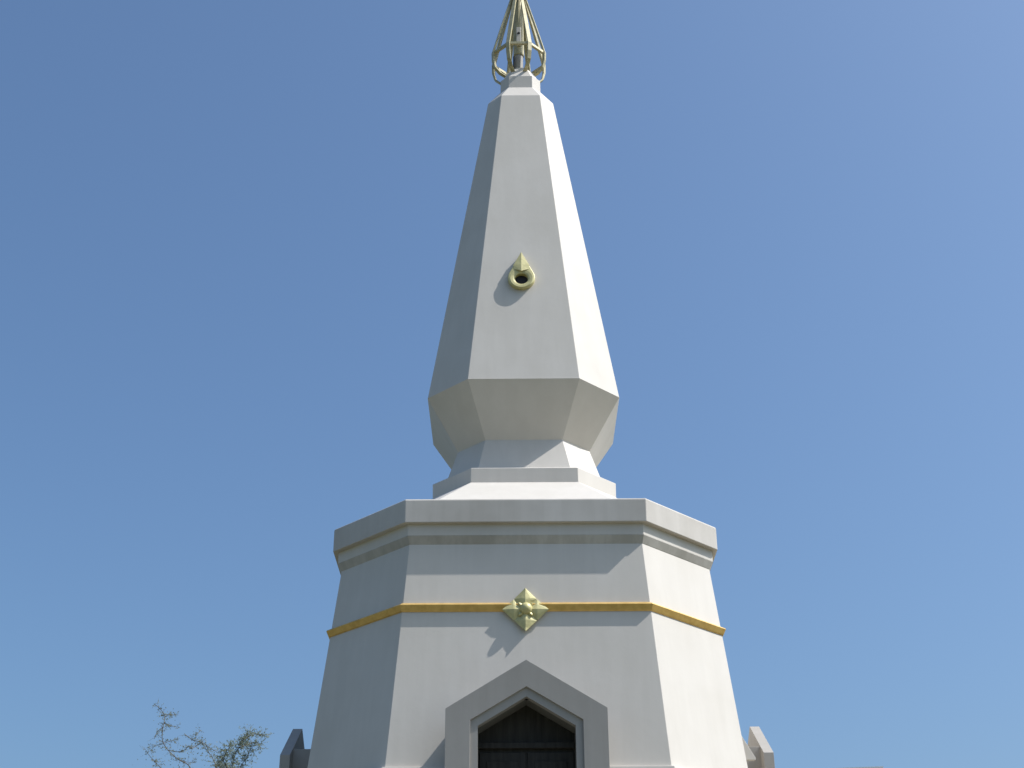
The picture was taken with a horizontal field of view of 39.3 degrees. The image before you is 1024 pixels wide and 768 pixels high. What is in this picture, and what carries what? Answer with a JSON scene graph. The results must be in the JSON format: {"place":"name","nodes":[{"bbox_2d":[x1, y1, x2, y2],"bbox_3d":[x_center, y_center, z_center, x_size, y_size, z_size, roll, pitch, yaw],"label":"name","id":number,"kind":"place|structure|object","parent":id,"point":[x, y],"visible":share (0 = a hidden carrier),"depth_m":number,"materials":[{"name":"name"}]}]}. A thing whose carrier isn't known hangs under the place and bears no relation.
{"place":"outdoors","nodes":[
{"label":"outdoors","id":0,"kind":"place"},
{"bbox_2d":[137,700,223,767],"bbox_3d":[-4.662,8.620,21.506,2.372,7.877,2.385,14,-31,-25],"label":"sparse tree","id":1,"kind":"object","parent":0,"point":[182,750],"visible":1,"depth_m":23.01,"materials":[{"name":"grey plant"}]},
{"bbox_2d":[209,724,273,767],"bbox_3d":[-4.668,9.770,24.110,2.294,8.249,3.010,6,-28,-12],"label":"feathery tree","id":2,"kind":"object","parent":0,"point":[240,744],"visible":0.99,"depth_m":25.95,"materials":[{"name":"green plant"}]},
{"bbox_2d":[0,0,1023,767],"label":"sky","id":3,"kind":"structure","parent":0,"point":[231,230],"materials":[{"name":"blue"}]},
{"bbox_2d":[279,0,774,767],"bbox_3d":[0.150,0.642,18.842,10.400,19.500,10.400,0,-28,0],"label":"chedi tower","id":4,"kind":"structure","parent":0,"point":[525,586],"depth_m":15.86,"materials":[{"name":"paint"}]},
{"bbox_2d":[848,766,882,767],"bbox_3d":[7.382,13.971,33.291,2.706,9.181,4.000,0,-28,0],"label":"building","id":5,"kind":"structure","parent":0,"point":[867,767],"depth_m":33.63,"materials":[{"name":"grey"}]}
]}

